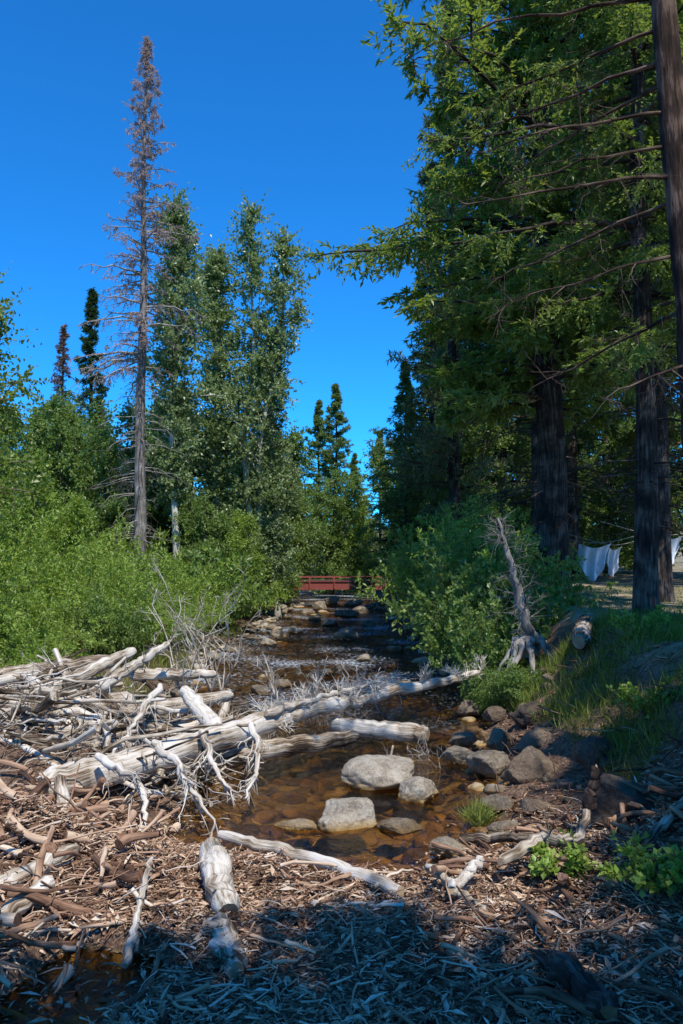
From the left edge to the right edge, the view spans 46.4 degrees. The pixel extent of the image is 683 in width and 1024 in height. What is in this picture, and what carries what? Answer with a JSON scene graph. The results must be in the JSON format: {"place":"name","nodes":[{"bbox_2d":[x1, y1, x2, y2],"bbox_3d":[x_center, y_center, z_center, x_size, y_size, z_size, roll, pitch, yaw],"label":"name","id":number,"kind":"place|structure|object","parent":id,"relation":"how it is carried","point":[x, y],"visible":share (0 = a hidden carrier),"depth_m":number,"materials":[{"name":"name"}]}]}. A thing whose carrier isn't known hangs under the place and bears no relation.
{"place":"outdoors","nodes":[
{"label":"outdoors","id":0,"kind":"place"},
{"bbox_2d":[94,752,165,830],"bbox_3d":[-1.860,2.681,7.200,0.567,0.872,0.927,2,-4,-29],"label":"driftwood root","id":1,"kind":"object","parent":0,"point":[105,761],"visible":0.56,"depth_m":7.25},
{"bbox_2d":[151,739,222,843],"bbox_3d":[-1.380,2.639,7.274,0.452,0.980,0.983,2,-4,-32],"label":"driftwood root","id":2,"kind":"object","parent":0,"point":[157,745],"visible":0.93,"depth_m":7.30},
{"bbox_2d":[186,729,249,816],"bbox_3d":[-1.259,2.679,8.148,0.755,0.782,0.680,0,-3,0],"label":"driftwood root","id":3,"kind":"object","parent":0,"point":[207,745],"visible":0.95,"depth_m":8.14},
{"bbox_2d":[0,530,682,1023],"bbox_3d":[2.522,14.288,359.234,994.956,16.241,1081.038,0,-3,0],"label":"ground","id":4,"kind":"structure","parent":0,"point":[118,938],"depth_m":7.33,"materials":[{"name":"soil"}]},
{"bbox_2d":[0,261,52,530],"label":"cottonwood tree","id":5,"kind":"object","parent":4,"relation":"on","point":[8,410],"visible":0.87,"depth_m":17.98,"materials":[{"name":"leaves"},{"name":"twig bark"}]},
{"bbox_2d":[0,360,54,522],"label":"cottonwood tree","id":6,"kind":"object","parent":4,"relation":"on","point":[43,483],"visible":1,"depth_m":12.62,"materials":[{"name":"leaves"},{"name":"twig bark"}]},
{"bbox_2d":[0,547,56,651],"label":"willow bush","id":7,"kind":"object","parent":4,"relation":"on","point":[22,579],"visible":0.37,"depth_m":13.81,"materials":[{"name":"green plant"}]},
{"bbox_2d":[0,398,61,537],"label":"alder tree","id":8,"kind":"object","parent":4,"relation":"on","point":[40,424],"visible":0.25,"depth_m":29.23,"materials":[{"name":"green plant"}]},
{"bbox_2d":[0,441,67,560],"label":"willow tree","id":9,"kind":"object","parent":4,"relation":"on","point":[23,508],"visible":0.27,"depth_m":25.98,"materials":[{"name":"green plant"}]},
{"bbox_2d":[0,576,73,659],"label":"willow bush","id":10,"kind":"object","parent":4,"relation":"on","point":[17,596],"visible":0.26,"depth_m":13.47,"materials":[{"name":"green plant"}]},
{"bbox_2d":[0,843,79,898],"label":"fallen log","id":11,"kind":"object","parent":4,"relation":"on","point":[22,871],"visible":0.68,"depth_m":5.49,"materials":[{"name":"grey wood"}]},
{"bbox_2d":[0,608,89,668],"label":"willow bush","id":12,"kind":"object","parent":4,"relation":"on","point":[30,651],"visible":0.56,"depth_m":12.22,"materials":[{"name":"green plant"}]},
{"bbox_2d":[3,584,95,658],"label":"willow bush","id":13,"kind":"object","parent":4,"relation":"on","point":[42,603],"visible":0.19,"depth_m":15.01,"materials":[{"name":"green plant"}]},
{"bbox_2d":[0,592,114,662],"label":"willow bush","id":14,"kind":"object","parent":4,"relation":"on","point":[56,633],"visible":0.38,"depth_m":13.52,"materials":[{"name":"green plant"}]},
{"bbox_2d":[49,323,84,425],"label":"dead red fir tree","id":15,"kind":"object","parent":4,"relation":"on","point":[61,362],"visible":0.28,"depth_m":47.40,"materials":[{"name":"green plant"}]},
{"bbox_2d":[17,387,120,536],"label":"alder tree","id":16,"kind":"object","parent":4,"relation":"on","point":[61,413],"visible":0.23,"depth_m":30.21,"materials":[{"name":"green plant"}]},
{"bbox_2d":[0,521,137,611],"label":"willow bush","id":17,"kind":"object","parent":4,"relation":"on","point":[10,549],"visible":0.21,"depth_m":17.76,"materials":[{"name":"green plant"}]},
{"bbox_2d":[36,487,107,567],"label":"willow tree","id":18,"kind":"object","parent":4,"relation":"on","point":[75,505],"visible":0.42,"depth_m":23.50,"materials":[{"name":"green plant"}]},
{"bbox_2d":[0,528,155,628],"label":"willow bush","id":19,"kind":"object","parent":4,"relation":"on","point":[66,563],"visible":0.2,"depth_m":17.48,"materials":[{"name":"green plant"}]},
{"bbox_2d":[0,549,156,656],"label":"willow bush","id":20,"kind":"object","parent":4,"relation":"on","point":[61,594],"visible":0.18,"depth_m":16.39,"materials":[{"name":"green plant"}]},
{"bbox_2d":[8,493,153,583],"bbox_3d":[-8.154,1.605,24.376,6.370,4.289,5.515,-1,-3,19],"label":"willow bush","id":21,"kind":"object","parent":4,"relation":"on","point":[117,529],"visible":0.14,"depth_m":23.56,"materials":[{"name":"green plant"}]},
{"bbox_2d":[32,647,136,689],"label":"fallen log","id":22,"kind":"object","parent":4,"relation":"on","point":[101,665],"visible":0.62,"depth_m":10.91,"materials":[{"name":"grey wood"}]},
{"bbox_2d":[60,287,115,516],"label":"fir tree","id":23,"kind":"object","parent":4,"relation":"on","point":[89,342],"visible":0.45,"depth_m":45.32,"materials":[{"name":"green plant"}]},
{"bbox_2d":[47,415,157,550],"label":"alder tree","id":24,"kind":"object","parent":4,"relation":"on","point":[98,470],"visible":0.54,"depth_m":28.91,"materials":[{"name":"green plant"}]},
{"bbox_2d":[50,579,155,661],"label":"alder bush","id":25,"kind":"object","parent":4,"relation":"on","point":[132,638],"visible":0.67,"depth_m":15.95,"materials":[{"name":"green plant"}]},
{"bbox_2d":[56,542,192,618],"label":"willow bush","id":26,"kind":"object","parent":4,"relation":"on","point":[156,575],"visible":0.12,"depth_m":21.44,"materials":[{"name":"green plant"}]},
{"bbox_2d":[78,391,171,548],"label":"alder tree","id":27,"kind":"object","parent":4,"relation":"on","point":[97,417],"visible":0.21,"depth_m":32.63,"materials":[{"name":"green plant"}]},
{"bbox_2d":[60,566,206,658],"bbox_3d":[-4.820,2.246,17.394,3.428,2.149,2.968,-3,-4,44],"label":"willow bush","id":28,"kind":"object","parent":4,"relation":"on","point":[141,602],"visible":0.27,"depth_m":17.22,"materials":[{"name":"green plant"}]},
{"bbox_2d":[120,856,152,968],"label":"fallen log","id":29,"kind":"object","parent":4,"relation":"on","point":[131,941],"visible":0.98,"depth_m":5.06,"materials":[{"name":"grey wood"}]},
{"bbox_2d":[69,35,206,570],"bbox_3d":[-7.210,-6.436,27.743,4.535,20.607,4.841,1,-3,-23],"label":"dead fir tree","id":30,"kind":"object","parent":4,"relation":"on","point":[140,515],"visible":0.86,"depth_m":27.28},
{"bbox_2d":[88,621,247,699],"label":"shore grass","id":31,"kind":"structure","parent":4,"relation":"on","point":[162,659],"depth_m":17.71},
{"bbox_2d":[107,674,233,720],"bbox_3d":[-2.150,2.478,10.191,1.731,0.686,0.626,1,-3,-25],"label":"fallen log","id":32,"kind":"object","parent":4,"relation":"on","point":[222,696],"visible":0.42,"depth_m":10.29,"materials":[{"name":"grey wood"}]},
{"bbox_2d":[132,182,229,559],"bbox_3d":[-6.002,-4.042,28.788,3.157,15.919,3.389,-2,-4,33],"label":"aspen tree","id":33,"kind":"object","parent":4,"relation":"on","point":[170,359],"visible":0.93,"depth_m":28.64,"materials":[{"name":"green plant"}]},
{"bbox_2d":[145,425,229,559],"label":"alder tree","id":34,"kind":"object","parent":4,"relation":"on","point":[165,519],"visible":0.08,"depth_m":32.71,"materials":[{"name":"green plant"}]},
{"bbox_2d":[139,565,239,644],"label":"willow bush","id":35,"kind":"object","parent":4,"relation":"on","point":[183,580],"visible":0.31,"depth_m":20.90,"materials":[{"name":"green plant"}]},
{"bbox_2d":[148,546,256,624],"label":"willow bush","id":36,"kind":"object","parent":4,"relation":"on","point":[223,583],"visible":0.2,"depth_m":23.29,"materials":[{"name":"green plant"}]},
{"bbox_2d":[169,487,236,572],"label":"alder tree","id":37,"kind":"object","parent":4,"relation":"on","point":[197,527],"visible":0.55,"depth_m":27.98,"materials":[{"name":"green plant"}]},
{"bbox_2d":[148,542,276,628],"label":"alder bush","id":38,"kind":"object","parent":4,"relation":"on","point":[197,568],"visible":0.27,"depth_m":24.75,"materials":[{"name":"green plant"}]},
{"bbox_2d":[167,230,258,532],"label":"aspen tree","id":39,"kind":"object","parent":4,"relation":"on","point":[216,364],"visible":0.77,"depth_m":30.91,"materials":[{"name":"green plant"}]},
{"bbox_2d":[198,837,239,916],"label":"fallen log","id":40,"kind":"object","parent":4,"relation":"on","point":[221,894],"visible":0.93,"depth_m":5.56,"materials":[{"name":"grey wood"}]},
{"bbox_2d":[203,912,248,979],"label":"fallen log","id":41,"kind":"object","parent":4,"relation":"on","point":[232,957],"visible":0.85,"depth_m":4.88,"materials":[{"name":"grey wood"}]},
{"bbox_2d":[160,603,295,692],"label":"shore cobbles","id":42,"kind":"object","parent":4,"relation":"on","point":[268,617],"visible":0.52,"depth_m":24.55,"materials":[{"name":"stone"}]},
{"bbox_2d":[118,729,359,784],"bbox_3d":[-1.127,2.828,9.293,3.552,0.315,0.308,3,-4,-43],"label":"fallen log","id":43,"kind":"object","parent":4,"relation":"on","point":[302,743],"visible":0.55,"depth_m":9.64,"materials":[{"name":"grey wood"}]},
{"bbox_2d":[216,505,266,615],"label":"willow tree","id":44,"kind":"object","parent":4,"relation":"on","point":[237,540],"visible":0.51,"depth_m":28.60,"materials":[{"name":"green plant"}]},
{"bbox_2d":[0,640,486,837],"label":"driftwood pile","id":45,"kind":"object","parent":4,"relation":"on","point":[21,698],"visible":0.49,"depth_m":8.87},
{"bbox_2d":[97,632,180,690],"bbox_3d":[-2.805,2.083,11.181,0.406,0.777,1.268,-3,-4,41],"label":"fallen log","id":46,"kind":"object","parent":45,"relation":"on","point":[126,670],"visible":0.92,"depth_m":11.09,"materials":[{"name":"grey wood"}]},
{"bbox_2d":[130,644,216,681],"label":"fallen log","id":47,"kind":"object","parent":45,"relation":"on","point":[146,673],"visible":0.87,"depth_m":11.77,"materials":[{"name":"grey wood"}]},
{"bbox_2d":[179,685,221,724],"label":"fallen log","id":48,"kind":"object","parent":45,"relation":"on","point":[195,704],"visible":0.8,"depth_m":9.40,"materials":[{"name":"grey wood"}]},
{"bbox_2d":[134,553,367,703],"bbox_3d":[-1.553,1.733,11.970,3.545,2.247,2.306,-2,-4,30],"label":"bare brush","id":49,"kind":"object","parent":4,"relation":"on","point":[272,688],"visible":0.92,"depth_m":12.05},
{"bbox_2d":[200,187,313,613],"bbox_3d":[-3.337,-4.169,31.028,4.295,16.820,3.552,-1,-3,21],"label":"aspen tree","id":50,"kind":"object","parent":4,"relation":"on","point":[242,448],"visible":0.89,"depth_m":30.89,"materials":[{"name":"green plant"}]},
{"bbox_2d":[34,654,489,797],"bbox_3d":[-0.441,2.461,10.316,0.979,0.743,7.683,-3,-4,42],"label":"fallen log","id":51,"kind":"object","parent":4,"relation":"on","point":[224,736],"visible":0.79,"depth_m":9.29,"materials":[{"name":"grey wood"}]},
{"bbox_2d":[264,667,396,716],"bbox_3d":[-0.264,2.425,10.531,2.388,0.552,0.659,3,-4,-45],"label":"fallen log","id":52,"kind":"object","parent":51,"relation":"on","point":[273,712],"visible":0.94,"depth_m":10.55,"materials":[{"name":"grey wood"}]},
{"bbox_2d":[233,425,321,561],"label":"alder tree","id":53,"kind":"object","parent":4,"relation":"on","point":[295,437],"visible":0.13,"depth_m":43.54,"materials":[{"name":"green plant"}]},
{"bbox_2d":[250,325,306,619],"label":"aspen tree","id":54,"kind":"object","parent":4,"relation":"on","point":[281,571],"visible":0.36,"depth_m":31.88,"materials":[{"name":"green plant"}]},
{"bbox_2d":[261,464,314,606],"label":"alder tree","id":55,"kind":"object","parent":4,"relation":"on","point":[299,555],"visible":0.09,"depth_m":38.89,"materials":[{"name":"green plant"}]},
{"bbox_2d":[217,830,403,897],"bbox_3d":[-0.291,2.726,6.278,1.928,0.141,0.147,-3,-4,40],"label":"fallen log","id":56,"kind":"object","parent":4,"relation":"on","point":[365,875],"visible":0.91,"depth_m":6.20,"materials":[{"name":"grey wood"}]},
{"bbox_2d":[285,465,336,596],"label":"alder tree","id":57,"kind":"object","parent":4,"relation":"on","point":[313,553],"visible":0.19,"depth_m":47.58,"materials":[{"name":"green plant"}]},
{"bbox_2d":[206,601,450,688],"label":"creek stones","id":58,"kind":"object","parent":4,"relation":"on","point":[375,606],"visible":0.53,"depth_m":22.23,"materials":[{"name":"stone"}]},
{"bbox_2d":[299,399,359,593],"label":"fir tree","id":59,"kind":"object","parent":4,"relation":"on","point":[317,417],"visible":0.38,"depth_m":62.19,"materials":[{"name":"green plant"}]},
{"bbox_2d":[301,462,368,599],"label":"alder tree","id":60,"kind":"object","parent":4,"relation":"on","point":[330,557],"visible":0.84,"depth_m":51.64,"materials":[{"name":"green plant"}]},
{"bbox_2d":[291,576,390,589],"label":"footbridge","id":61,"kind":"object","parent":4,"relation":"on","point":[333,584],"visible":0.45,"depth_m":42.04,"materials":[{"name":"red paint"}]},
{"bbox_2d":[0,623,682,1023],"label":"woody debris","id":62,"kind":"object","parent":4,"relation":"on","point":[512,907],"visible":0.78,"depth_m":5.12,"materials":[{"name":"brown wood"}]},
{"bbox_2d":[535,949,618,1020],"bbox_3d":[1.231,2.464,4.176,0.165,0.193,0.677,1,-3,-18],"label":"fallen log","id":63,"kind":"object","parent":62,"relation":"on","point":[568,973],"visible":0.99,"depth_m":4.09,"materials":[{"name":"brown wood"}]},
{"bbox_2d":[306,383,388,593],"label":"fir tree","id":64,"kind":"object","parent":4,"relation":"on","point":[330,437],"visible":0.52,"depth_m":60.19,"materials":[{"name":"green plant"}]},
{"bbox_2d":[189,682,507,876],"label":"creek bed stones","id":65,"kind":"object","parent":4,"relation":"on","point":[366,838],"visible":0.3,"depth_m":8.88,"materials":[{"name":"stone"}]},
{"bbox_2d":[337,500,380,596],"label":"willow tree","id":66,"kind":"object","parent":4,"relation":"on","point":[356,527],"visible":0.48,"depth_m":52.78,"materials":[{"name":"green plant"}]},
{"bbox_2d":[361,442,409,563],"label":"alder tree","id":67,"kind":"object","parent":4,"relation":"on","point":[374,458],"visible":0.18,"depth_m":49.58,"materials":[{"name":"green plant"}]},
{"bbox_2d":[342,362,438,597],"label":"fir tree","id":68,"kind":"object","parent":4,"relation":"on","point":[404,378],"visible":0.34,"depth_m":37.03,"materials":[{"name":"green plant"}]},
{"bbox_2d":[378,166,486,559],"bbox_3d":[3.791,-6.086,34.047,4.772,18.406,5.625,-1,-3,15],"label":"fir tree","id":69,"kind":"object","parent":4,"relation":"on","point":[416,416],"visible":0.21,"depth_m":34.14,"materials":[{"name":"green plant"}]},
{"bbox_2d":[375,507,534,615],"bbox_3d":[3.517,1.373,20.793,5.125,3.088,4.704,1,-3,-21],"label":"alder bush","id":70,"kind":"object","parent":4,"relation":"on","point":[402,551],"visible":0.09,"depth_m":20.34,"materials":[{"name":"green plant"}]},
{"bbox_2d":[385,0,530,537],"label":"fir tree","id":71,"kind":"object","parent":4,"relation":"on","point":[453,472],"visible":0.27,"depth_m":29.02,"materials":[{"name":"green plant"}]},
{"bbox_2d":[349,502,577,651],"bbox_3d":[3.146,1.591,18.352,4.568,3.628,5.276,3,-4,-43],"label":"willow bush","id":72,"kind":"object","parent":4,"relation":"on","point":[440,536],"visible":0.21,"depth_m":18.33,"materials":[{"name":"green plant"}]},
{"bbox_2d":[417,408,515,540],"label":"alder tree","id":73,"kind":"object","parent":4,"relation":"on","point":[487,453],"visible":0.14,"depth_m":32.72,"materials":[{"name":"green plant"}]},
{"bbox_2d":[358,486,577,583],"bbox_3d":[3.422,1.094,22.578,5.329,3.677,6.155,1,-3,-15],"label":"willow bush","id":74,"kind":"object","parent":4,"relation":"on","point":[391,557],"visible":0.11,"depth_m":22.54,"materials":[{"name":"green plant"}]},
{"bbox_2d":[437,48,530,534],"bbox_3d":[7.570,-9.577,37.787,5.907,26.074,6.272,-2,-4,30],"label":"fir tree","id":75,"kind":"object","parent":4,"relation":"on","point":[504,452],"visible":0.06,"depth_m":36.70,"materials":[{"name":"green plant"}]},
{"bbox_2d":[381,514,593,660],"bbox_3d":[3.427,1.643,17.057,4.342,3.275,4.730,-2,-4,37],"label":"alder bush","id":76,"kind":"object","parent":4,"relation":"on","point":[467,573],"visible":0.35,"depth_m":16.21,"materials":[{"name":"green plant"}]},
{"bbox_2d":[466,750,510,778],"bbox_3d":[1.669,2.883,9.067,0.410,0.350,0.390,2,-3,-27],"label":"bank rock","id":77,"kind":"object","parent":4,"relation":"on","point":[485,763],"visible":0.87,"depth_m":8.96,"materials":[{"name":"stone"}]},
{"bbox_2d":[426,600,551,695],"bbox_3d":[2.724,2.418,14.236,2.171,1.730,2.365,-1,-3,22],"label":"alder bush","id":78,"kind":"object","parent":4,"relation":"on","point":[485,641],"visible":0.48,"depth_m":13.94,"materials":[{"name":"green plant"}]},
{"bbox_2d":[298,0,682,594],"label":"cedar tree","id":79,"kind":"object","parent":4,"relation":"on","point":[554,424],"visible":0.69,"depth_m":18.79,"materials":[{"name":"green plant"}]},
{"bbox_2d":[461,655,542,703],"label":"alder bush","id":80,"kind":"object","parent":4,"relation":"on","point":[512,684],"visible":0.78,"depth_m":11.92,"materials":[{"name":"green plant"}]},
{"bbox_2d":[406,550,621,682],"bbox_3d":[3.346,2.079,15.484,4.336,2.708,3.980,-1,-3,15],"label":"alder bush","id":81,"kind":"object","parent":4,"relation":"on","point":[437,641],"visible":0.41,"depth_m":15.05,"materials":[{"name":"green plant"}]},
{"bbox_2d":[473,507,562,680],"bbox_3d":[2.902,1.319,12.915,1.575,2.782,1.183,0,-3,0],"label":"leaning dead snag","id":82,"kind":"object","parent":4,"relation":"on","point":[529,642],"visible":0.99,"depth_m":12.93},
{"bbox_2d":[500,746,559,783],"bbox_3d":[2.037,2.772,8.492,0.697,0.545,0.374,0,-3,0],"label":"bank rock","id":83,"kind":"object","parent":4,"relation":"on","point":[531,763],"visible":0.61,"depth_m":8.38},
{"bbox_2d":[456,659,617,849],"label":"bank cobbles","id":84,"kind":"object","parent":4,"relation":"on","point":[562,784],"visible":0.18,"depth_m":8.27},
{"bbox_2d":[447,6,629,546],"bbox_3d":[6.190,-10.251,25.852,6.275,26.088,5.912,0,-3,3],"label":"fir tree","id":85,"kind":"object","parent":4,"relation":"on","point":[534,445],"visible":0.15,"depth_m":25.02,"materials":[{"name":"green plant"}]},
{"bbox_2d":[400,0,682,617],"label":"cedar tree","id":86,"kind":"object","parent":4,"relation":"on","point":[647,345],"visible":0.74,"depth_m":13.06,"materials":[{"name":"green plant"}]},
{"bbox_2d":[405,0,682,450],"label":"cedar tree","id":87,"kind":"object","parent":4,"relation":"on","point":[667,63],"visible":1,"depth_m":7.18,"materials":[{"name":"green plant"}]},
{"bbox_2d":[497,808,602,865],"bbox_3d":[1.590,2.418,5.939,0.958,0.398,0.364,1,-3,-24],"label":"fallen log","id":88,"kind":"object","parent":4,"relation":"on","point":[520,850],"visible":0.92,"depth_m":5.92,"materials":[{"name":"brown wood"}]},
{"bbox_2d":[528,828,597,879],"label":"leafy shrub","id":89,"kind":"object","parent":4,"relation":"on","point":[547,861],"visible":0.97,"depth_m":5.69,"materials":[{"name":"green plant"}]},
{"bbox_2d":[497,42,632,580],"bbox_3d":[10.002,-9.709,34.583,6.279,26.014,7.186,-1,-3,20],"label":"fir tree","id":90,"kind":"object","parent":4,"relation":"on","point":[573,507],"visible":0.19,"depth_m":32.92,"materials":[{"name":"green plant"}]},
{"bbox_2d":[501,604,682,783],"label":"bank grass","id":91,"kind":"structure","parent":4,"relation":"on","point":[676,633],"depth_m":9.48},
{"bbox_2d":[571,735,617,771],"bbox_3d":[2.532,2.385,7.930,0.467,0.351,0.414,0,-3,0],"label":"bank rock","id":92,"kind":"object","parent":4,"relation":"on","point":[586,754],"visible":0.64,"depth_m":7.79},
{"bbox_2d":[577,426,635,577],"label":"alder tree","id":93,"kind":"object","parent":4,"relation":"on","point":[607,531],"visible":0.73,"depth_m":36.81,"materials":[{"name":"green plant"}]},
{"bbox_2d":[541,0,682,602],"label":"fir tree","id":94,"kind":"object","parent":4,"relation":"on","point":[666,583],"visible":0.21,"depth_m":17.50,"materials":[{"name":"green plant"}]},
{"bbox_2d":[564,58,680,524],"bbox_3d":[11.575,-9.997,29.514,6.279,26.014,7.186,1,-3,-11],"label":"fir tree","id":95,"kind":"object","parent":4,"relation":"on","point":[628,440],"visible":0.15,"depth_m":30.66,"materials":[{"name":"green plant"}]},
{"bbox_2d":[591,773,654,828],"bbox_3d":[2.321,2.421,6.611,0.546,0.517,0.371,-1,-3,26],"label":"bank rock","id":96,"kind":"object","parent":4,"relation":"on","point":[614,791],"visible":0.49,"depth_m":6.50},
{"bbox_2d":[572,5,682,529],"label":"fir tree","id":97,"kind":"object","parent":4,"relation":"on","point":[649,226],"visible":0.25,"depth_m":15.24,"materials":[{"name":"green plant"}]},
{"bbox_2d":[595,830,682,898],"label":"leafy shrub","id":98,"kind":"object","parent":4,"relation":"on","point":[643,874],"visible":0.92,"depth_m":5.11,"materials":[{"name":"green plant"}]},
{"bbox_2d":[606,675,680,719],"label":"leafy shrub","id":99,"kind":"object","parent":4,"relation":"on","point":[624,695],"visible":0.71,"depth_m":8.12,"materials":[{"name":"green plant"}]},
{"bbox_2d":[607,12,682,551],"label":"fir tree","id":100,"kind":"object","parent":4,"relation":"on","point":[677,499],"visible":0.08,"depth_m":33.46,"materials":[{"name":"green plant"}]},
{"bbox_2d":[0,0,682,530],"label":"sky","id":101,"kind":"structure","parent":0,"point":[286,97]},
{"bbox_2d":[166,590,517,845],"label":"creek water","id":102,"kind":"structure","parent":0,"point":[328,775],"depth_m":11.64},
{"bbox_2d":[318,797,376,839],"bbox_3d":[0.016,2.859,7.417,0.538,0.376,0.519,-3,-4,44],"label":"rock","id":103,"kind":"object","parent":102,"relation":"in","point":[340,818],"visible":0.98,"depth_m":7.32,"materials":[{"name":"stone"}]},
{"bbox_2d":[341,754,414,795],"bbox_3d":[0.398,2.900,8.762,0.819,0.379,0.701,0,-3,0],"label":"rock","id":104,"kind":"object","parent":102,"relation":"in","point":[377,774],"visible":0.85,"depth_m":8.58,"materials":[{"name":"stone"}]},
{"bbox_2d":[329,717,429,743],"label":"fallen log","id":105,"kind":"object","parent":102,"relation":"on","point":[397,731],"visible":0.92,"depth_m":10.58,"materials":[{"name":"grey wood"}]},
{"bbox_2d":[398,776,439,810],"bbox_3d":[0.799,2.920,8.306,0.419,0.342,0.517,-1,-3,14],"label":"rock","id":106,"kind":"object","parent":102,"relation":"in","point":[418,789],"visible":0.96,"depth_m":8.13,"materials":[{"name":"stone"}]},
{"bbox_2d":[535,530,633,580],"bbox_3d":[6.360,1.083,20.076,3.204,1.308,0.259,0,-3,0],"label":"hanging white sheet","id":107,"kind":"object","parent":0,"point":[593,565],"visible":0.88,"depth_m":20.05,"materials":[{"name":"fabric"}]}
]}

